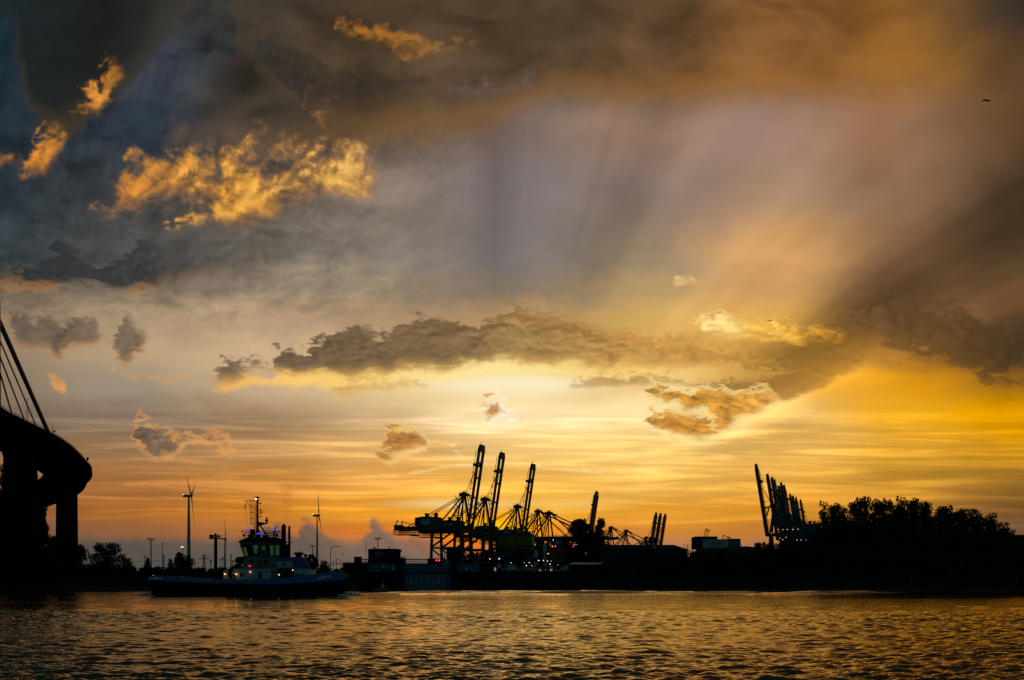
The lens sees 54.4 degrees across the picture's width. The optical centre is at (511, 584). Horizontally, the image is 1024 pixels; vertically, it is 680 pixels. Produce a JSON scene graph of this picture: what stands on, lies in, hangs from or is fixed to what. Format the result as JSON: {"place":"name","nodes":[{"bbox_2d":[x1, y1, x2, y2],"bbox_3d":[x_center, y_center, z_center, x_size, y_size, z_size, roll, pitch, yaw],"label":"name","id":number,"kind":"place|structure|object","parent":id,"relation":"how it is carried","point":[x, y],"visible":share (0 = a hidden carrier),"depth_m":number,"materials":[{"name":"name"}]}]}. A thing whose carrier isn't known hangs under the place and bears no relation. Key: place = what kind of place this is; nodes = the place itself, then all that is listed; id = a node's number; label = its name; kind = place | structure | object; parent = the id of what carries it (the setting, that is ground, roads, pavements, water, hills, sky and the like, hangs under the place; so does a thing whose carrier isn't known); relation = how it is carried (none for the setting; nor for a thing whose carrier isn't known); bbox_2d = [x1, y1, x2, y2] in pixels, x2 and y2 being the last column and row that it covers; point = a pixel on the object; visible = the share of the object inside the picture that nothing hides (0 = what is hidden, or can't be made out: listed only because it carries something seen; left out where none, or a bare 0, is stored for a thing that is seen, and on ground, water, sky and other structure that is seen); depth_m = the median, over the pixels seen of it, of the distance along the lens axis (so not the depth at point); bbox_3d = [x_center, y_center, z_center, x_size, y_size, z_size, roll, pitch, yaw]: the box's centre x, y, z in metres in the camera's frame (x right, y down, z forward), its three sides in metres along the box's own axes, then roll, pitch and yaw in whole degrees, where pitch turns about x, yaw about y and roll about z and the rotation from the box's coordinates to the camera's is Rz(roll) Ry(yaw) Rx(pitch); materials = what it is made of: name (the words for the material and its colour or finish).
{"place":"outdoors","nodes":[
{"label":"outdoors","id":0,"kind":"place"},
{"bbox_2d":[342,562,353,569],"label":"utility building","id":1,"kind":"structure","parent":0,"point":[347,564],"depth_m":345.30,"materials":[{"name":"concrete"}]},
{"bbox_2d":[354,557,362,572],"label":"utility building","id":2,"kind":"structure","parent":0,"point":[357,560],"depth_m":340.30,"materials":[{"name":"concrete"}]},
{"bbox_2d":[368,547,405,562],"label":"control house","id":3,"kind":"structure","parent":0,"point":[384,555],"depth_m":307.60,"materials":[{"name":"concrete"}]},
{"bbox_2d":[0,590,1023,679],"bbox_3d":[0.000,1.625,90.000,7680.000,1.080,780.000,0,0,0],"label":"water","id":4,"kind":"structure","parent":0,"point":[585,635],"depth_m":38.07,"materials":[{"name":"brown liquid"}]},
{"bbox_2d":[135,592,153,595],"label":"stern wash","id":5,"kind":"object","parent":4,"relation":"on","point":[148,594],"visible":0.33,"depth_m":167.08,"materials":[{"name":"liquid"}]},
{"bbox_2d":[146,497,353,595],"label":"harbour tug","id":6,"kind":"object","parent":4,"relation":"on","point":[265,572],"visible":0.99,"depth_m":166.70,"materials":[{"name":"black paint"}]},
{"bbox_2d":[337,592,364,595],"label":"bow wave","id":7,"kind":"object","parent":4,"relation":"on","point":[348,594],"visible":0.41,"depth_m":167.15,"materials":[{"name":"liquid"}]},
{"bbox_2d":[372,580,388,590],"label":"work boat","id":8,"kind":"object","parent":4,"relation":"on","point":[382,588],"visible":0.79,"depth_m":299.94,"materials":[{"name":"red paint"}]},
{"bbox_2d":[497,558,500,590],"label":"navigation light","id":9,"kind":"object","parent":4,"relation":"in","point":[499,576],"visible":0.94,"depth_m":303.66,"materials":[{"name":"black paint"}]},
{"bbox_2d":[0,572,1023,592],"bbox_3d":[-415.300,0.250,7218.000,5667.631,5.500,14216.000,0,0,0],"label":"ground","id":10,"kind":"structure","parent":0,"point":[1012,588],"depth_m":260.54,"materials":[{"name":"soil"}]},
{"bbox_2d":[0,463,2,535],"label":"broadleaf tree","id":11,"kind":"object","parent":10,"relation":"on","point":[1,483],"visible":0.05,"depth_m":317.05,"materials":[{"name":"black plant"}]},
{"bbox_2d":[38,509,46,558],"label":"broadleaf tree","id":12,"kind":"object","parent":10,"relation":"on","point":[41,536],"visible":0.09,"depth_m":321.31,"materials":[{"name":"black plant"}]},
{"bbox_2d":[38,478,47,546],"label":"broadleaf tree","id":13,"kind":"object","parent":10,"relation":"on","point":[42,488],"visible":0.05,"depth_m":345.21,"materials":[{"name":"black plant"}]},
{"bbox_2d":[38,509,51,559],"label":"bushy tree","id":14,"kind":"object","parent":10,"relation":"on","point":[46,526],"visible":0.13,"depth_m":339.69,"materials":[{"name":"black plant"}]},
{"bbox_2d":[0,304,91,583],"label":"road bridge","id":15,"kind":"structure","parent":10,"relation":"on","point":[29,450],"depth_m":290.94,"materials":[{"name":"concrete"}]},
{"bbox_2d":[38,533,67,564],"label":"broadleaf tree","id":16,"kind":"object","parent":10,"relation":"on","point":[53,550],"visible":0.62,"depth_m":316.72,"materials":[{"name":"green plant"}]},
{"bbox_2d":[71,562,85,574],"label":"bush","id":17,"kind":"object","parent":10,"relation":"on","point":[74,567],"visible":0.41,"depth_m":309.87,"materials":[{"name":"green plant"}]},
{"bbox_2d":[70,544,91,565],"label":"willow tree","id":18,"kind":"object","parent":10,"relation":"on","point":[80,555],"visible":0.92,"depth_m":329.49,"materials":[{"name":"green plant"}]},
{"bbox_2d":[86,563,105,570],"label":"bush","id":19,"kind":"object","parent":10,"relation":"on","point":[99,566],"visible":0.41,"depth_m":312.19,"materials":[{"name":"green plant"}]},
{"bbox_2d":[88,542,126,567],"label":"broadleaf tree","id":20,"kind":"object","parent":10,"relation":"on","point":[111,553],"visible":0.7,"depth_m":328.46,"materials":[{"name":"green plant"}]},
{"bbox_2d":[121,557,132,566],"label":"broadleaf tree","id":21,"kind":"object","parent":10,"relation":"on","point":[127,564],"visible":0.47,"depth_m":329.57,"materials":[{"name":"green plant"}]},
{"bbox_2d":[123,566,138,577],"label":"bush","id":22,"kind":"object","parent":10,"relation":"on","point":[132,570],"visible":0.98,"depth_m":313.48,"materials":[{"name":"green plant"}]},
{"bbox_2d":[137,567,152,575],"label":"bush","id":23,"kind":"object","parent":10,"relation":"on","point":[142,570],"visible":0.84,"depth_m":315.77,"materials":[{"name":"green plant"}]},
{"bbox_2d":[143,557,150,567],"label":"bushy tree","id":24,"kind":"object","parent":10,"relation":"on","point":[147,563],"visible":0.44,"depth_m":334.67,"materials":[{"name":"green plant"}]},
{"bbox_2d":[147,538,154,566],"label":"floodlight mast","id":25,"kind":"object","parent":10,"relation":"on","point":[151,551],"visible":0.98,"depth_m":619.79,"materials":[{"name":"metal"}]},
{"bbox_2d":[151,566,168,575],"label":"bush","id":26,"kind":"object","parent":10,"relation":"on","point":[158,571],"visible":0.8,"depth_m":314.98,"materials":[{"name":"green plant"}]},
{"bbox_2d":[164,567,175,575],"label":"bush","id":27,"kind":"object","parent":10,"relation":"on","point":[169,569],"visible":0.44,"depth_m":319.48,"materials":[{"name":"green plant"}]},
{"bbox_2d":[167,558,173,567],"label":"broadleaf tree","id":28,"kind":"object","parent":10,"relation":"on","point":[169,564],"visible":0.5,"depth_m":337.59,"materials":[{"name":"green plant"}]},
{"bbox_2d":[121,554,234,567],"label":"power pylon","id":29,"kind":"object","parent":10,"relation":"on","point":[203,565],"visible":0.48,"depth_m":1498.78,"materials":[{"name":"metal"}]},
{"bbox_2d":[174,552,186,568],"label":"bushy tree","id":30,"kind":"object","parent":10,"relation":"on","point":[178,559],"visible":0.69,"depth_m":337.82,"materials":[{"name":"green plant"}]},
{"bbox_2d":[178,554,193,568],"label":"broadleaf tree","id":31,"kind":"object","parent":10,"relation":"on","point":[188,561],"visible":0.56,"depth_m":341.35,"materials":[{"name":"green plant"}]},
{"bbox_2d":[183,479,194,567],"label":"wind turbine","id":32,"kind":"object","parent":10,"relation":"on","point":[188,533],"visible":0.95,"depth_m":1298.51,"materials":[{"name":"grey metal"}]},
{"bbox_2d":[194,567,205,575],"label":"bush","id":33,"kind":"object","parent":10,"relation":"on","point":[200,569],"visible":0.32,"depth_m":319.60,"materials":[{"name":"green plant"}]},
{"bbox_2d":[199,568,218,577],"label":"bush","id":34,"kind":"object","parent":10,"relation":"on","point":[212,572],"visible":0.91,"depth_m":317.12,"materials":[{"name":"green plant"}]},
{"bbox_2d":[209,533,225,567],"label":"platform column","id":35,"kind":"structure","parent":10,"relation":"on","point":[215,536],"depth_m":329.51,"materials":[{"name":"metal"}]},
{"bbox_2d":[216,567,226,573],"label":"bush","id":36,"kind":"object","parent":10,"relation":"on","point":[221,569],"visible":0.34,"depth_m":321.33,"materials":[{"name":"green plant"}]},
{"bbox_2d":[223,521,226,567],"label":"wind turbine","id":37,"kind":"object","parent":10,"relation":"on","point":[225,545],"visible":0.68,"depth_m":1998.45,"materials":[{"name":"grey metal"}]},
{"bbox_2d":[313,499,321,570],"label":"wind turbine","id":38,"kind":"object","parent":10,"relation":"on","point":[317,515],"visible":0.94,"depth_m":1448.95,"materials":[{"name":"grey metal"}]},
{"bbox_2d":[318,560,328,569],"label":"broadleaf tree","id":39,"kind":"object","parent":10,"relation":"on","point":[324,563],"visible":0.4,"depth_m":344.62,"materials":[{"name":"green plant"}]},
{"bbox_2d":[316,566,331,573],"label":"bush","id":40,"kind":"object","parent":10,"relation":"on","point":[325,569],"visible":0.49,"depth_m":327.96,"materials":[{"name":"green plant"}]},
{"bbox_2d":[340,567,356,577],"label":"bush","id":41,"kind":"object","parent":10,"relation":"on","point":[348,570],"visible":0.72,"depth_m":332.69,"materials":[{"name":"green plant"}]},
{"bbox_2d":[360,549,489,590],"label":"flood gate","id":42,"kind":"structure","parent":10,"relation":"on","point":[446,574],"depth_m":308.20,"materials":[{"name":"concrete"}]},
{"bbox_2d":[393,444,484,562],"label":"container crane","id":43,"kind":"object","parent":10,"relation":"on","point":[427,523],"visible":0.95,"depth_m":800.37,"materials":[{"name":"black paint"}]},
{"bbox_2d":[417,449,504,571],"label":"container crane","id":44,"kind":"object","parent":10,"relation":"on","point":[488,530],"visible":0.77,"depth_m":843.63,"materials":[{"name":"black paint"}]},
{"bbox_2d":[461,554,473,562],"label":"broadleaf tree","id":45,"kind":"object","parent":10,"relation":"on","point":[466,558],"visible":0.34,"depth_m":399.07,"materials":[{"name":"green plant"}]},
{"bbox_2d":[470,551,484,562],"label":"broadleaf tree","id":46,"kind":"object","parent":10,"relation":"on","point":[476,556],"visible":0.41,"depth_m":419.36,"materials":[{"name":"green plant"}]},
{"bbox_2d":[456,461,535,576],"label":"container crane","id":47,"kind":"object","parent":10,"relation":"on","point":[517,506],"visible":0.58,"depth_m":924.07,"materials":[{"name":"black paint"}]},
{"bbox_2d":[0,562,1023,589],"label":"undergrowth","id":48,"kind":"object","parent":10,"relation":"on","point":[626,582],"visible":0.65,"depth_m":256.35,"materials":[{"name":"black plant"}]},
{"bbox_2d":[479,508,609,570],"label":"container crane","id":49,"kind":"object","parent":10,"relation":"on","point":[541,538],"visible":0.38,"depth_m":983.44,"materials":[{"name":"black paint"}]},
{"bbox_2d":[535,491,598,553],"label":"container crane","id":50,"kind":"object","parent":10,"relation":"on","point":[593,509],"visible":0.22,"depth_m":1194.49,"materials":[{"name":"black paint"}]},
{"bbox_2d":[517,510,618,570],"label":"container crane","id":51,"kind":"object","parent":10,"relation":"on","point":[550,513],"visible":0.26,"depth_m":1007.76,"materials":[{"name":"black paint"}]},
{"bbox_2d":[555,518,607,572],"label":"bushy tree","id":52,"kind":"object","parent":10,"relation":"on","point":[584,541],"visible":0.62,"depth_m":357.54,"materials":[{"name":"green plant"}]},
{"bbox_2d":[569,562,602,575],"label":"storage shed","id":53,"kind":"structure","parent":10,"relation":"on","point":[583,568],"depth_m":297.30,"materials":[{"name":"concrete"}]},
{"bbox_2d":[592,518,605,550],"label":"poplar tree","id":54,"kind":"object","parent":10,"relation":"on","point":[599,535],"visible":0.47,"depth_m":349.42,"materials":[{"name":"green plant"}]},
{"bbox_2d":[585,529,657,553],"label":"container crane","id":55,"kind":"object","parent":10,"relation":"on","point":[624,535],"visible":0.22,"depth_m":1351.66,"materials":[{"name":"black paint"}]},
{"bbox_2d":[604,526,649,544],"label":"container crane","id":56,"kind":"object","parent":10,"relation":"on","point":[610,530],"visible":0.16,"depth_m":1273.27,"materials":[{"name":"black paint"}]},
{"bbox_2d":[598,542,688,575],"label":"warehouse","id":57,"kind":"structure","parent":10,"relation":"on","point":[625,556],"depth_m":296.30,"materials":[{"name":"brick"}]},
{"bbox_2d":[635,512,657,544],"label":"container crane","id":58,"kind":"object","parent":10,"relation":"on","point":[653,528],"visible":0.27,"depth_m":1542.48,"materials":[{"name":"black paint"}]},
{"bbox_2d":[639,513,661,544],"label":"container crane","id":59,"kind":"object","parent":10,"relation":"on","point":[658,529],"visible":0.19,"depth_m":1556.18,"materials":[{"name":"black paint"}]},
{"bbox_2d":[654,514,666,544],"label":"container crane","id":60,"kind":"object","parent":10,"relation":"on","point":[663,524],"visible":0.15,"depth_m":1571.10,"materials":[{"name":"black paint"}]},
{"bbox_2d":[683,544,692,574],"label":"twiggy shrub","id":61,"kind":"object","parent":10,"relation":"on","point":[687,559],"visible":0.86,"depth_m":279.67,"materials":[{"name":"black plant"}]},
{"bbox_2d":[680,551,699,573],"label":"bush","id":62,"kind":"object","parent":10,"relation":"on","point":[690,554],"visible":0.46,"depth_m":280.11,"materials":[{"name":"green plant"}]},
{"bbox_2d":[690,541,697,574],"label":"twiggy shrub","id":63,"kind":"object","parent":10,"relation":"on","point":[694,559],"visible":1,"depth_m":275.85,"materials":[{"name":"black plant"}]},
{"bbox_2d":[752,542,773,572],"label":"broadleaf tree","id":64,"kind":"object","parent":10,"relation":"on","point":[760,546],"visible":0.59,"depth_m":261.15,"materials":[{"name":"green plant"}]},
{"bbox_2d":[766,541,794,573],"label":"broadleaf tree","id":65,"kind":"object","parent":10,"relation":"on","point":[777,548],"visible":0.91,"depth_m":256.81,"materials":[{"name":"green plant"}]},
{"bbox_2d":[754,464,820,549],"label":"container crane","id":66,"kind":"object","parent":10,"relation":"on","point":[804,529],"visible":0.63,"depth_m":913.74,"materials":[{"name":"black paint"}]},
{"bbox_2d":[778,483,796,548],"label":"container crane","id":67,"kind":"object","parent":10,"relation":"on","point":[779,490],"visible":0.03,"depth_m":1117.91,"materials":[{"name":"black paint"}]},
{"bbox_2d":[774,479,804,532],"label":"container crane","id":68,"kind":"object","parent":10,"relation":"on","point":[778,494],"visible":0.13,"depth_m":1051.91,"materials":[{"name":"black paint"}]},
{"bbox_2d":[766,474,815,544],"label":"container crane","id":69,"kind":"object","parent":10,"relation":"on","point":[772,497],"visible":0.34,"depth_m":997.06,"materials":[{"name":"black paint"}]},
{"bbox_2d":[771,477,810,545],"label":"container crane","id":70,"kind":"object","parent":10,"relation":"on","point":[775,491],"visible":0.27,"depth_m":1028.06,"materials":[{"name":"black paint"}]},
{"bbox_2d":[783,485,800,530],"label":"container crane","id":71,"kind":"object","parent":10,"relation":"on","point":[786,494],"visible":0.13,"depth_m":1110.48,"materials":[{"name":"black paint"}]},
{"bbox_2d":[789,494,802,527],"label":"container crane","id":72,"kind":"object","parent":10,"relation":"on","point":[792,503],"visible":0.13,"depth_m":1220.41,"materials":[{"name":"black paint"}]},
{"bbox_2d":[792,493,801,523],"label":"container crane","id":73,"kind":"object","parent":10,"relation":"on","point":[794,501],"visible":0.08,"depth_m":1243.69,"materials":[{"name":"black paint"}]},
{"bbox_2d":[780,482,818,549],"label":"container crane","id":74,"kind":"object","parent":10,"relation":"on","point":[783,496],"visible":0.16,"depth_m":1083.07,"materials":[{"name":"black paint"}]},
{"bbox_2d":[795,496,805,522],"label":"container crane","id":75,"kind":"object","parent":10,"relation":"on","point":[797,505],"visible":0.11,"depth_m":1267.34,"materials":[{"name":"black paint"}]},
{"bbox_2d":[799,499,808,522],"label":"container crane","id":76,"kind":"object","parent":10,"relation":"on","point":[802,511],"visible":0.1,"depth_m":1303.33,"materials":[{"name":"black paint"}]},
{"bbox_2d":[800,532,826,555],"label":"broadleaf tree","id":77,"kind":"object","parent":10,"relation":"on","point":[813,544],"visible":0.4,"depth_m":256.55,"materials":[{"name":"green plant"}]},
{"bbox_2d":[811,500,848,542],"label":"broadleaf tree","id":78,"kind":"object","parent":10,"relation":"on","point":[832,517],"visible":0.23,"depth_m":263.18,"materials":[{"name":"green plant"}]},
{"bbox_2d":[838,498,872,536],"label":"broadleaf tree","id":79,"kind":"object","parent":10,"relation":"on","point":[857,514],"visible":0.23,"depth_m":263.04,"materials":[{"name":"green plant"}]},
{"bbox_2d":[849,495,892,539],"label":"broadleaf tree","id":80,"kind":"object","parent":10,"relation":"on","point":[876,520],"visible":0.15,"depth_m":263.97,"materials":[{"name":"green plant"}]},
{"bbox_2d":[871,500,911,549],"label":"broadleaf tree","id":81,"kind":"object","parent":10,"relation":"on","point":[889,507],"visible":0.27,"depth_m":252.04,"materials":[{"name":"green plant"}]},
{"bbox_2d":[893,496,928,549],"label":"broadleaf tree","id":82,"kind":"object","parent":10,"relation":"on","point":[913,508],"visible":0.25,"depth_m":250.51,"materials":[{"name":"green plant"}]},
{"bbox_2d":[914,501,943,543],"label":"broadleaf tree","id":83,"kind":"object","parent":10,"relation":"on","point":[928,511],"visible":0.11,"depth_m":251.50,"materials":[{"name":"green plant"}]},
{"bbox_2d":[925,504,964,551],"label":"broadleaf tree","id":84,"kind":"object","parent":10,"relation":"on","point":[942,513],"visible":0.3,"depth_m":240.97,"materials":[{"name":"green plant"}]},
{"bbox_2d":[940,508,984,545],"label":"broadleaf tree","id":85,"kind":"object","parent":10,"relation":"on","point":[972,522],"visible":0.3,"depth_m":239.87,"materials":[{"name":"green plant"}]},
{"bbox_2d":[966,509,1001,537],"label":"broadleaf tree","id":86,"kind":"object","parent":10,"relation":"on","point":[979,516],"visible":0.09,"depth_m":241.61,"materials":[{"name":"green plant"}]},
{"bbox_2d":[977,518,1010,552],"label":"broadleaf tree","id":87,"kind":"object","parent":10,"relation":"on","point":[992,527],"visible":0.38,"depth_m":230.47,"materials":[{"name":"green plant"}]},
{"bbox_2d":[993,528,1018,549],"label":"broadleaf tree","id":88,"kind":"object","parent":10,"relation":"on","point":[1011,537],"visible":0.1,"depth_m":232.81,"materials":[{"name":"green plant"}]},
{"bbox_2d":[0,0,1023,570],"label":"sky","id":89,"kind":"structure","parent":0,"point":[290,255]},
{"bbox_2d":[497,534,533,570],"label":"yard building","id":90,"kind":"structure","parent":0,"point":[515,539],"depth_m":560.00,"materials":[{"name":"paint"}]},
{"bbox_2d":[490,571,565,590],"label":"quay","id":91,"kind":"structure","parent":0,"point":[531,580],"depth_m":301.58,"materials":[{"name":"concrete"}]},
{"bbox_2d":[505,565,515,570],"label":"parked van","id":92,"kind":"object","parent":91,"relation":"on","point":[510,567],"visible":0.81,"depth_m":311.05,"materials":[{"name":"white paint"}]},
{"bbox_2d":[561,565,568,570],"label":"parked van","id":93,"kind":"object","parent":91,"relation":"on","point":[564,567],"visible":0.62,"depth_m":303.05,"materials":[{"name":"white paint"}]},
{"bbox_2d":[524,563,533,566],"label":"container","id":94,"kind":"object","parent":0,"point":[529,564],"visible":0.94,"depth_m":430.03,"materials":[{"name":"black metal"}]},
{"bbox_2d":[524,559,533,562],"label":"container","id":95,"kind":"object","parent":94,"relation":"on","point":[528,560],"visible":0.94,"depth_m":430.00,"materials":[{"name":"black metal"}]},
{"bbox_2d":[696,546,771,568],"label":"hill","id":96,"kind":"structure","parent":0,"point":[736,550],"depth_m":280.92,"materials":[{"name":"soil"}]},
{"bbox_2d":[691,536,716,548],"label":"container","id":97,"kind":"object","parent":96,"relation":"on","point":[698,540],"visible":0.52,"depth_m":291.04,"materials":[{"name":"black metal"}]},
{"bbox_2d":[703,539,728,547],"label":"container","id":98,"kind":"object","parent":96,"relation":"on","point":[710,543],"visible":0.98,"depth_m":287.03,"materials":[{"name":"teal metal"}]},
{"bbox_2d":[729,539,740,546],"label":"container","id":99,"kind":"object","parent":96,"relation":"on","point":[734,542],"visible":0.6,"depth_m":287.05,"materials":[{"name":"metal"}]},
{"bbox_2d":[1012,535,1023,549],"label":"warehouse","id":100,"kind":"structure","parent":0,"point":[1021,538],"depth_m":285.30,"materials":[{"name":"black"}]},
{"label":"container","id":101,"kind":"object","parent":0,"visible":0},
{"bbox_2d":[485,559,494,562],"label":"container","id":102,"kind":"object","parent":101,"relation":"on","point":[489,560],"visible":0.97,"depth_m":430.00,"materials":[{"name":"black metal"}]},
{"bbox_2d":[485,555,494,558],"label":"container","id":103,"kind":"object","parent":102,"relation":"on","point":[490,556],"visible":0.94,"depth_m":430.00,"materials":[{"name":"black metal"}]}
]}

